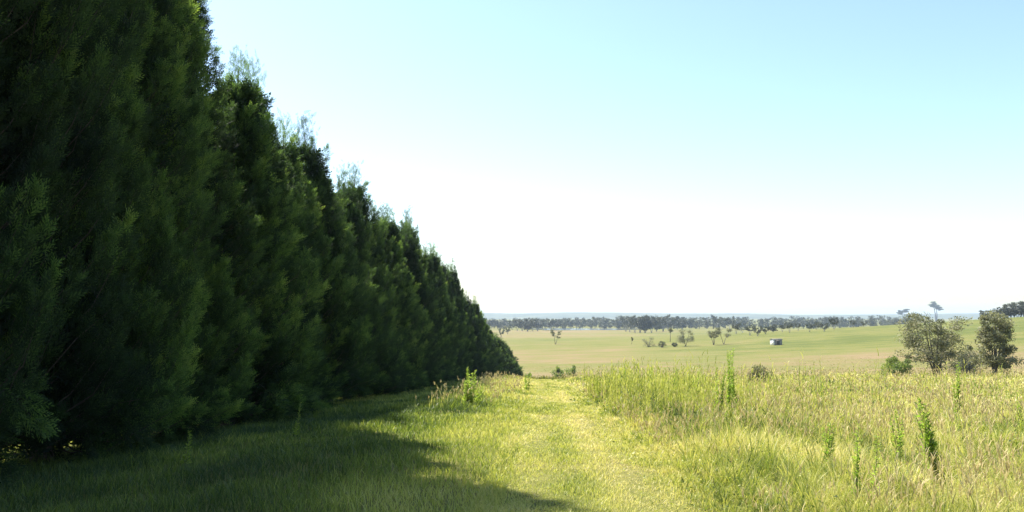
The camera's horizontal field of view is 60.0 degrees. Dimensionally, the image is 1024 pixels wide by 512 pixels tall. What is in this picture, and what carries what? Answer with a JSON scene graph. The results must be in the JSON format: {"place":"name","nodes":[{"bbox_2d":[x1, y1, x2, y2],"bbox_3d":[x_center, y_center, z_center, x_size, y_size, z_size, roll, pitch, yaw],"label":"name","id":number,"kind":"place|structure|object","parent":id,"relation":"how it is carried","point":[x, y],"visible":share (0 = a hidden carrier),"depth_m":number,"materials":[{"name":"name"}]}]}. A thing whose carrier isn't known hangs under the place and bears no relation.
{"place":"outdoors","nodes":[
{"label":"outdoors","id":0,"kind":"place"},
{"bbox_2d":[0,317,1023,511],"bbox_3d":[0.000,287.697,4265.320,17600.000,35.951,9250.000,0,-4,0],"label":"ground","id":1,"kind":"structure","parent":0,"point":[539,350],"depth_m":280.69,"materials":[{"name":"green plant"}]},
{"bbox_2d":[0,0,92,490],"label":"cypress tree","id":2,"kind":"object","parent":1,"relation":"on","point":[18,193],"visible":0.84,"depth_m":13.77,"materials":[{"name":"green plant"}]},
{"bbox_2d":[0,0,148,465],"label":"cypress tree","id":3,"kind":"object","parent":1,"relation":"on","point":[98,176],"visible":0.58,"depth_m":15.76,"materials":[{"name":"green plant"}]},
{"bbox_2d":[0,0,198,464],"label":"cypress tree","id":4,"kind":"object","parent":1,"relation":"on","point":[147,324],"visible":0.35,"depth_m":18.01,"materials":[{"name":"green plant"}]},
{"bbox_2d":[3,0,233,457],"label":"cypress tree","id":5,"kind":"object","parent":1,"relation":"on","point":[184,328],"visible":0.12,"depth_m":20.82,"materials":[{"name":"green plant"}]},
{"bbox_2d":[68,0,251,444],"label":"cypress tree","id":6,"kind":"object","parent":1,"relation":"on","point":[182,18],"visible":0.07,"depth_m":22.96,"materials":[{"name":"green plant"}]},
{"bbox_2d":[180,430,192,463],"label":"tall weed","id":7,"kind":"object","parent":1,"relation":"on","point":[186,457],"visible":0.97,"depth_m":14.78,"materials":[{"name":"green plant"}]},
{"bbox_2d":[131,0,280,441],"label":"cypress tree","id":8,"kind":"object","parent":1,"relation":"on","point":[238,366],"visible":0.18,"depth_m":25.25,"materials":[{"name":"green plant"}]},
{"bbox_2d":[192,45,331,426],"bbox_3d":[-8.669,-0.758,28.019,6.377,12.416,7.277,3,-5,-34],"label":"cypress tree","id":9,"kind":"object","parent":1,"relation":"on","point":[252,151],"visible":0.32,"depth_m":27.79,"materials":[{"name":"green plant"}]},
{"bbox_2d":[0,375,537,511],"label":"verge grass","id":10,"kind":"structure","parent":1,"relation":"on","point":[373,420],"depth_m":14.30,"materials":[{"name":"green plant"}]},
{"bbox_2d":[214,51,328,419],"bbox_3d":[-9.487,-0.724,30.872,6.372,12.979,6.310,1,-4,-14],"label":"cypress tree","id":11,"kind":"object","parent":1,"relation":"on","point":[281,172],"visible":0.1,"depth_m":31.13,"materials":[{"name":"green plant"}]},
{"bbox_2d":[292,402,301,435],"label":"tall weed","id":12,"kind":"object","parent":1,"relation":"on","point":[294,431],"visible":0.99,"depth_m":19.84,"materials":[{"name":"green plant"}]},
{"bbox_2d":[264,109,344,414],"bbox_3d":[-9.420,0.238,32.630,6.355,11.604,6.428,-2,-2,41],"label":"cypress tree","id":13,"kind":"object","parent":1,"relation":"on","point":[300,200],"visible":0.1,"depth_m":33.05,"materials":[{"name":"green plant"}]},
{"bbox_2d":[272,107,358,410],"bbox_3d":[-9.479,0.255,35.629,6.534,12.296,6.471,-1,-3,21],"label":"cypress tree","id":14,"kind":"object","parent":1,"relation":"on","point":[291,147],"visible":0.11,"depth_m":35.66,"materials":[{"name":"green plant"}]},
{"bbox_2d":[289,110,389,397],"bbox_3d":[-8.605,0.119,38.624,6.659,13.135,6.524,-2,-2,-2],"label":"cypress tree","id":15,"kind":"object","parent":1,"relation":"on","point":[313,168],"visible":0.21,"depth_m":37.91,"materials":[{"name":"green plant"}]},
{"bbox_2d":[322,156,385,403],"bbox_3d":[-8.842,1.021,40.723,6.406,12.013,6.480,0,-2,-15],"label":"cypress tree","id":16,"kind":"object","parent":1,"relation":"on","point":[374,311],"visible":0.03,"depth_m":40.99,"materials":[{"name":"green plant"}]},
{"bbox_2d":[328,185,399,401],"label":"cypress tree","id":17,"kind":"object","parent":1,"relation":"on","point":[383,354],"visible":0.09,"depth_m":43.49,"materials":[{"name":"green plant"}]},
{"bbox_2d":[333,163,415,399],"bbox_3d":[-8.283,1.379,46.383,6.414,12.495,6.341,-1,-2,1],"label":"cypress tree","id":18,"kind":"object","parent":1,"relation":"on","point":[352,215],"visible":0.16,"depth_m":46.00,"materials":[{"name":"green plant"}]},
{"bbox_2d":[342,160,411,397],"bbox_3d":[-8.512,1.238,48.763,6.316,13.368,6.378,-2,-2,-16],"label":"cypress tree","id":19,"kind":"object","parent":1,"relation":"on","point":[379,257],"visible":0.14,"depth_m":48.84,"materials":[{"name":"green plant"}]},
{"bbox_2d":[369,203,408,395],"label":"cypress tree","id":20,"kind":"object","parent":1,"relation":"on","point":[397,280],"visible":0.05,"depth_m":51.56,"materials":[{"name":"green plant"}]},
{"bbox_2d":[374,200,428,391],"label":"cypress tree","id":21,"kind":"object","parent":1,"relation":"on","point":[404,266],"visible":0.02,"depth_m":56.66,"materials":[{"name":"green plant"}]},
{"bbox_2d":[380,204,433,394],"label":"cypress tree","id":22,"kind":"object","parent":1,"relation":"on","point":[397,249],"visible":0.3,"depth_m":53.59,"materials":[{"name":"green plant"}]},
{"bbox_2d":[397,205,447,380],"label":"cypress tree","id":23,"kind":"object","parent":1,"relation":"on","point":[435,310],"visible":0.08,"depth_m":64.11,"materials":[{"name":"green plant"}]},
{"bbox_2d":[401,219,446,387],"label":"cypress tree","id":24,"kind":"object","parent":1,"relation":"on","point":[410,254],"visible":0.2,"depth_m":61.40,"materials":[{"name":"green plant"}]},
{"bbox_2d":[400,219,452,384],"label":"cypress tree","id":25,"kind":"object","parent":1,"relation":"on","point":[443,373],"visible":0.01,"depth_m":66.78,"materials":[{"name":"green plant"}]},
{"bbox_2d":[405,217,448,382],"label":"cypress tree","id":26,"kind":"object","parent":1,"relation":"on","point":[443,340],"depth_m":69.11,"materials":[{"name":"green plant"}]},
{"bbox_2d":[428,285,449,377],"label":"cypress tree","id":27,"kind":"object","parent":1,"relation":"on","point":[443,332],"visible":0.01,"depth_m":72.01,"materials":[{"name":"green plant"}]},
{"bbox_2d":[423,244,463,383],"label":"cypress tree","id":28,"kind":"object","parent":1,"relation":"on","point":[447,358],"visible":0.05,"depth_m":74.33,"materials":[{"name":"green plant"}]},
{"bbox_2d":[430,243,457,369],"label":"cypress tree","id":29,"kind":"object","parent":1,"relation":"on","point":[445,284],"visible":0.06,"depth_m":80.20,"materials":[{"name":"green plant"}]},
{"bbox_2d":[426,240,462,381],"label":"cypress tree","id":30,"kind":"object","parent":1,"relation":"on","point":[449,314],"visible":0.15,"depth_m":76.99,"materials":[{"name":"green plant"}]},
{"bbox_2d":[437,252,463,380],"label":"cypress tree","id":31,"kind":"object","parent":1,"relation":"on","point":[450,299],"visible":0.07,"depth_m":84.41,"materials":[{"name":"green plant"}]},
{"bbox_2d":[440,263,469,376],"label":"cypress tree","id":32,"kind":"object","parent":1,"relation":"on","point":[465,349],"visible":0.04,"depth_m":86.75,"materials":[{"name":"green plant"}]},
{"bbox_2d":[445,263,470,378],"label":"cypress tree","id":33,"kind":"object","parent":1,"relation":"on","point":[459,307],"visible":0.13,"depth_m":89.44,"materials":[{"name":"green plant"}]},
{"bbox_2d":[446,257,470,377],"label":"cypress tree","id":34,"kind":"object","parent":1,"relation":"on","point":[457,281],"visible":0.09,"depth_m":91.89,"materials":[{"name":"green plant"}]},
{"bbox_2d":[444,262,473,377],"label":"cypress tree","id":35,"kind":"object","parent":1,"relation":"on","point":[467,332],"depth_m":94.74,"materials":[{"name":"green plant"}]},
{"bbox_2d":[456,269,475,378],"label":"cypress tree","id":36,"kind":"object","parent":1,"relation":"on","point":[469,344],"visible":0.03,"depth_m":96.90,"materials":[{"name":"green plant"}]},
{"bbox_2d":[462,367,476,406],"bbox_3d":[-1.553,4.815,32.666,0.569,1.551,0.556,2,2,0],"label":"tall weed","id":37,"kind":"object","parent":1,"relation":"on","point":[469,397],"visible":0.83,"depth_m":32.64,"materials":[{"name":"green plant"}]},
{"bbox_2d":[463,296,480,376],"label":"cypress tree","id":38,"kind":"object","parent":1,"relation":"on","point":[472,323],"visible":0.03,"depth_m":101.60,"materials":[{"name":"green plant"}]},
{"bbox_2d":[461,282,485,376],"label":"cypress tree","id":39,"kind":"object","parent":1,"relation":"on","point":[475,362],"visible":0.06,"depth_m":99.08,"materials":[{"name":"green plant"}]},
{"bbox_2d":[464,290,489,376],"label":"cypress tree","id":40,"kind":"object","parent":1,"relation":"on","point":[477,333],"visible":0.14,"depth_m":103.95,"materials":[{"name":"green plant"}]},
{"bbox_2d":[474,381,483,402],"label":"tall weed","id":41,"kind":"object","parent":1,"relation":"on","point":[479,396],"visible":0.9,"depth_m":33.77,"materials":[{"name":"green plant"}]},
{"bbox_2d":[471,295,492,376],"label":"cypress tree","id":42,"kind":"object","parent":1,"relation":"on","point":[476,308],"visible":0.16,"depth_m":109.30,"materials":[{"name":"green plant"}]},
{"bbox_2d":[480,309,494,376],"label":"cypress tree","id":43,"kind":"object","parent":1,"relation":"on","point":[484,323],"visible":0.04,"depth_m":114.15,"materials":[{"name":"green plant"}]},
{"bbox_2d":[481,325,496,375],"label":"cypress tree","id":44,"kind":"object","parent":1,"relation":"on","point":[487,358],"visible":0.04,"depth_m":111.63,"materials":[{"name":"green plant"}]},
{"bbox_2d":[483,319,503,375],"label":"cypress tree","id":45,"kind":"object","parent":1,"relation":"on","point":[494,361],"visible":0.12,"depth_m":116.48,"materials":[{"name":"green plant"}]},
{"bbox_2d":[492,343,503,375],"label":"cypress tree","id":46,"kind":"object","parent":1,"relation":"on","point":[499,363],"visible":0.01,"depth_m":122.43,"materials":[{"name":"green plant"}]},
{"bbox_2d":[488,325,508,373],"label":"cypress tree","id":47,"kind":"object","parent":1,"relation":"on","point":[500,355],"visible":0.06,"depth_m":124.22,"materials":[{"name":"green plant"}]},
{"bbox_2d":[495,338,507,375],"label":"cypress tree","id":48,"kind":"object","parent":1,"relation":"on","point":[496,343],"visible":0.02,"depth_m":129.49,"materials":[{"name":"green plant"}]},
{"bbox_2d":[495,333,514,373],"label":"cypress tree","id":49,"kind":"object","parent":1,"relation":"on","point":[507,352],"visible":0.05,"depth_m":134.65,"materials":[{"name":"green plant"}]},
{"bbox_2d":[494,333,517,375],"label":"cypress tree","id":50,"kind":"object","parent":1,"relation":"on","point":[505,353],"visible":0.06,"depth_m":131.31,"materials":[{"name":"green plant"}]},
{"bbox_2d":[498,336,516,374],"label":"cypress tree","id":51,"kind":"object","parent":1,"relation":"on","point":[506,345],"visible":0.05,"depth_m":136.62,"materials":[{"name":"green plant"}]},
{"bbox_2d":[509,350,523,376],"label":"cypress tree","id":52,"kind":"object","parent":1,"relation":"on","point":[519,368],"visible":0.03,"depth_m":142.28,"materials":[{"name":"green plant"}]},
{"bbox_2d":[524,372,530,389],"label":"tall weed","id":53,"kind":"object","parent":1,"relation":"on","point":[526,387],"visible":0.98,"depth_m":51.61,"materials":[{"name":"green plant"}]},
{"bbox_2d":[521,318,534,331],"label":"distant gum tree","id":54,"kind":"object","parent":1,"relation":"on","point":[527,326],"visible":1,"depth_m":931.32,"materials":[{"name":"grey plant"}]},
{"bbox_2d":[533,320,543,330],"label":"distant gum tree","id":55,"kind":"object","parent":1,"relation":"on","point":[539,325],"visible":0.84,"depth_m":982.73,"materials":[{"name":"green plant"}]},
{"bbox_2d":[546,319,556,328],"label":"distant gum tree","id":56,"kind":"object","parent":1,"relation":"on","point":[552,322],"visible":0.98,"depth_m":1026.61,"materials":[{"name":"green plant"}]},
{"bbox_2d":[550,329,560,341],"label":"paddock tree","id":57,"kind":"object","parent":1,"relation":"on","point":[552,332],"visible":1,"depth_m":415.18,"materials":[{"name":"green plant"}]},
{"bbox_2d":[550,366,564,378],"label":"bush","id":58,"kind":"object","parent":1,"relation":"on","point":[558,370],"visible":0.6,"depth_m":180.96,"materials":[{"name":"green plant"}]},
{"bbox_2d":[564,365,577,376],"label":"bush","id":59,"kind":"object","parent":1,"relation":"on","point":[572,369],"visible":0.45,"depth_m":180.83,"materials":[{"name":"green plant"}]},
{"bbox_2d":[618,315,629,331],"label":"distant gum tree","id":60,"kind":"object","parent":1,"relation":"on","point":[622,318],"visible":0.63,"depth_m":936.78,"materials":[{"name":"green plant"}]},
{"bbox_2d":[624,316,634,331],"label":"distant gum tree","id":61,"kind":"object","parent":1,"relation":"on","point":[627,323],"visible":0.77,"depth_m":893.05,"materials":[{"name":"green plant"}]},
{"bbox_2d":[628,315,639,332],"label":"distant gum tree","id":62,"kind":"object","parent":1,"relation":"on","point":[631,321],"visible":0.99,"depth_m":849.51,"materials":[{"name":"green plant"}]},
{"bbox_2d":[634,315,646,332],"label":"distant gum tree","id":63,"kind":"object","parent":1,"relation":"on","point":[642,318],"visible":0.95,"depth_m":847.55,"materials":[{"name":"green plant"}]},
{"bbox_2d":[638,315,652,332],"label":"distant gum tree","id":64,"kind":"object","parent":1,"relation":"on","point":[644,327],"visible":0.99,"depth_m":847.15,"materials":[{"name":"green plant"}]},
{"bbox_2d":[641,337,654,346],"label":"bush","id":65,"kind":"object","parent":1,"relation":"on","point":[646,344],"visible":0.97,"depth_m":356.65,"materials":[{"name":"green plant"}]},
{"bbox_2d":[644,316,658,332],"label":"distant gum tree","id":66,"kind":"object","parent":1,"relation":"on","point":[654,322],"visible":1,"depth_m":844.97,"materials":[{"name":"green plant"}]},
{"bbox_2d":[653,317,662,331],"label":"distant gum tree","id":67,"kind":"object","parent":1,"relation":"on","point":[658,326],"visible":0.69,"depth_m":943.88,"materials":[{"name":"green plant"}]},
{"bbox_2d":[655,314,669,331],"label":"distant gum tree","id":68,"kind":"object","parent":1,"relation":"on","point":[663,320],"visible":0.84,"depth_m":946.36,"materials":[{"name":"green plant"}]},
{"bbox_2d":[665,317,675,329],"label":"distant gum tree","id":69,"kind":"object","parent":1,"relation":"on","point":[671,323],"visible":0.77,"depth_m":1029.94,"materials":[{"name":"green plant"}]},
{"bbox_2d":[676,316,687,329],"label":"distant gum tree","id":70,"kind":"object","parent":1,"relation":"on","point":[683,322],"visible":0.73,"depth_m":1077.11,"materials":[{"name":"green plant"}]},
{"bbox_2d":[676,330,694,345],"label":"paddock tree","id":71,"kind":"object","parent":1,"relation":"on","point":[681,337],"visible":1,"depth_m":349.72,"materials":[{"name":"green plant"}]},
{"bbox_2d":[485,315,924,328],"bbox_3d":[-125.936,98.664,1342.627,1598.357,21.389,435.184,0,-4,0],"label":"woodland","id":72,"kind":"object","parent":1,"relation":"on","point":[568,322],"visible":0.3,"depth_m":1194.14,"materials":[{"name":"green plant"}]},
{"bbox_2d":[707,330,720,344],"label":"paddock tree","id":73,"kind":"object","parent":1,"relation":"on","point":[712,333],"visible":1,"depth_m":350.79,"materials":[{"name":"green plant"}]},
{"bbox_2d":[709,315,721,326],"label":"distant gum tree","id":74,"kind":"object","parent":1,"relation":"on","point":[715,320],"visible":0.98,"depth_m":1120.27,"materials":[{"name":"green plant"}]},
{"bbox_2d":[415,347,1023,511],"bbox_3d":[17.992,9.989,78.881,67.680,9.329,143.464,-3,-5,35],"label":"meadow grass","id":75,"kind":"structure","parent":1,"relation":"on","point":[773,462],"depth_m":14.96,"materials":[{"name":"green plant"}]},
{"bbox_2d":[713,366,726,414],"bbox_3d":[6.023,3.992,25.799,0.296,1.542,0.429,7,-8,-60],"label":"tall weed","id":76,"kind":"object","parent":1,"relation":"on","point":[721,399],"visible":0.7,"depth_m":25.79,"materials":[{"name":"green plant"}]},
{"bbox_2d":[716,327,731,343],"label":"paddock tree","id":77,"kind":"object","parent":1,"relation":"on","point":[727,335],"visible":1,"depth_m":352.65,"materials":[{"name":"green plant"}]},
{"bbox_2d":[724,316,735,328],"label":"distant gum tree","id":78,"kind":"object","parent":1,"relation":"on","point":[729,321],"visible":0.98,"depth_m":1028.89,"materials":[{"name":"green plant"}]},
{"bbox_2d":[725,348,735,415],"bbox_3d":[5.864,3.512,23.833,0.298,2.074,0.427,0,-3,31],"label":"tall weed","id":79,"kind":"object","parent":1,"relation":"on","point":[731,377],"visible":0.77,"depth_m":23.82,"materials":[{"name":"green plant"}]},
{"bbox_2d":[730,372,740,415],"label":"tall weed","id":80,"kind":"object","parent":1,"relation":"on","point":[735,396],"visible":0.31,"depth_m":24.47,"materials":[{"name":"green plant"}]},
{"bbox_2d":[464,354,1022,379],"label":"pasture grass","id":81,"kind":"structure","parent":1,"relation":"on","point":[543,377],"depth_m":210.48,"materials":[{"name":"green plant"}]},
{"bbox_2d":[746,364,775,382],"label":"bush","id":82,"kind":"object","parent":1,"relation":"on","point":[757,371],"visible":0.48,"depth_m":63.73,"materials":[{"name":"green plant"}]},
{"bbox_2d":[769,339,782,344],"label":"shed","id":83,"kind":"structure","parent":1,"relation":"on","point":[775,341],"depth_m":330.44,"materials":[{"name":"white paint"}]},
{"bbox_2d":[822,422,836,463],"bbox_3d":[4.262,2.597,11.909,0.216,0.748,0.210,1,-8,19],"label":"tall weed","id":84,"kind":"object","parent":1,"relation":"on","point":[831,438],"visible":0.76,"depth_m":11.93,"materials":[{"name":"green plant"}]},
{"bbox_2d":[828,317,838,329],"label":"distant gum tree","id":85,"kind":"object","parent":1,"relation":"on","point":[835,322],"visible":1,"depth_m":453.36,"materials":[{"name":"green plant"}]},
{"bbox_2d":[849,423,864,507],"bbox_3d":[3.568,2.209,9.183,0.178,0.945,0.187,1,-4,-19],"label":"tall weed","id":86,"kind":"object","parent":1,"relation":"on","point":[857,458],"visible":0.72,"depth_m":9.19,"materials":[{"name":"green plant"}]},
{"bbox_2d":[866,436,881,500],"bbox_3d":[3.784,2.289,9.265,0.158,0.817,0.153,5,-10,13],"label":"tall weed","id":87,"kind":"object","parent":1,"relation":"on","point":[875,467],"visible":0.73,"depth_m":9.27,"materials":[{"name":"green plant"}]},
{"bbox_2d":[889,409,904,461],"bbox_3d":[5.682,2.688,13.071,0.188,0.876,0.252,0,-4,0],"label":"tall weed","id":88,"kind":"object","parent":1,"relation":"on","point":[893,435],"visible":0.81,"depth_m":13.05,"materials":[{"name":"green plant"}]},
{"bbox_2d":[879,355,915,375],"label":"bush","id":89,"kind":"object","parent":1,"relation":"on","point":[893,364],"visible":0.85,"depth_m":90.04,"materials":[{"name":"green plant"}]},
{"bbox_2d":[896,415,905,456],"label":"tall weed","id":90,"kind":"object","parent":1,"relation":"on","point":[902,420],"visible":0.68,"depth_m":13.79,"materials":[{"name":"green plant"}]},
{"bbox_2d":[896,309,909,316],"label":"paddock tree","id":91,"kind":"object","parent":1,"relation":"on","point":[900,312],"visible":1,"depth_m":2510.59,"materials":[{"name":"green plant"}]},
{"bbox_2d":[913,397,950,486],"bbox_3d":[4.980,2.246,10.537,0.340,1.165,0.321,-8,-9,2],"label":"tall weed","id":92,"kind":"object","parent":1,"relation":"on","point":[931,444],"visible":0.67,"depth_m":10.52,"materials":[{"name":"green plant"}]},
{"bbox_2d":[894,311,972,375],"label":"gum tree","id":93,"kind":"object","parent":1,"relation":"on","point":[936,356],"visible":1,"depth_m":90.70,"materials":[{"name":"green plant"}]},
{"bbox_2d":[927,301,943,321],"bbox_3d":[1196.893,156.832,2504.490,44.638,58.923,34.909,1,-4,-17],"label":"paddock tree","id":94,"kind":"object","parent":1,"relation":"on","point":[934,305],"visible":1,"depth_m":2502.81,"materials":[{"name":"green plant"}]},
{"bbox_2d":[951,362,961,415],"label":"tall weed","id":95,"kind":"object","parent":1,"relation":"on","point":[957,390],"visible":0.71,"depth_m":24.78,"materials":[{"name":"green plant"}]},
{"bbox_2d":[954,409,965,445],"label":"tall weed","id":96,"kind":"object","parent":1,"relation":"on","point":[955,410],"visible":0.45,"depth_m":16.76,"materials":[{"name":"green plant"}]},
{"bbox_2d":[948,349,988,373],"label":"bush","id":97,"kind":"object","parent":1,"relation":"on","point":[969,366],"visible":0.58,"depth_m":173.02,"materials":[{"name":"green plant"}]},
{"bbox_2d":[968,309,1023,374],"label":"gum tree","id":98,"kind":"object","parent":1,"relation":"on","point":[989,334],"visible":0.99,"depth_m":83.84,"materials":[{"name":"green plant"}]},
{"bbox_2d":[999,305,1014,316],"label":"distant gum tree","id":99,"kind":"object","parent":1,"relation":"on","point":[1008,311],"visible":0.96,"depth_m":467.56,"materials":[{"name":"green plant"}]},
{"bbox_2d":[1015,392,1023,432],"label":"tall weed","id":100,"kind":"object","parent":1,"relation":"on","point":[1018,409],"visible":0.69,"depth_m":18.50,"materials":[{"name":"green plant"}]},
{"bbox_2d":[1015,302,1023,316],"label":"distant gum tree","id":101,"kind":"object","parent":1,"relation":"on","point":[1019,310],"visible":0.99,"depth_m":469.09,"materials":[{"name":"green plant"}]},
{"bbox_2d":[539,328,620,329],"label":"pond water","id":102,"kind":"structure","parent":0,"point":[576,329],"depth_m":1044.45,"materials":[{"name":"grey liquid"}]},
{"bbox_2d":[460,379,743,511],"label":"track","id":103,"kind":"structure","parent":0,"point":[574,507],"depth_m":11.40,"materials":[{"name":"green plant"}]},
{"bbox_2d":[198,0,1023,314],"label":"sky","id":104,"kind":"structure","parent":0,"point":[788,157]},
{"bbox_2d":[483,312,1022,318],"bbox_3d":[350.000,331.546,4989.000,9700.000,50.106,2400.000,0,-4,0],"label":"hills","id":105,"kind":"structure","parent":0,"point":[579,315],"depth_m":4316.93,"materials":[{"name":"green plant"}]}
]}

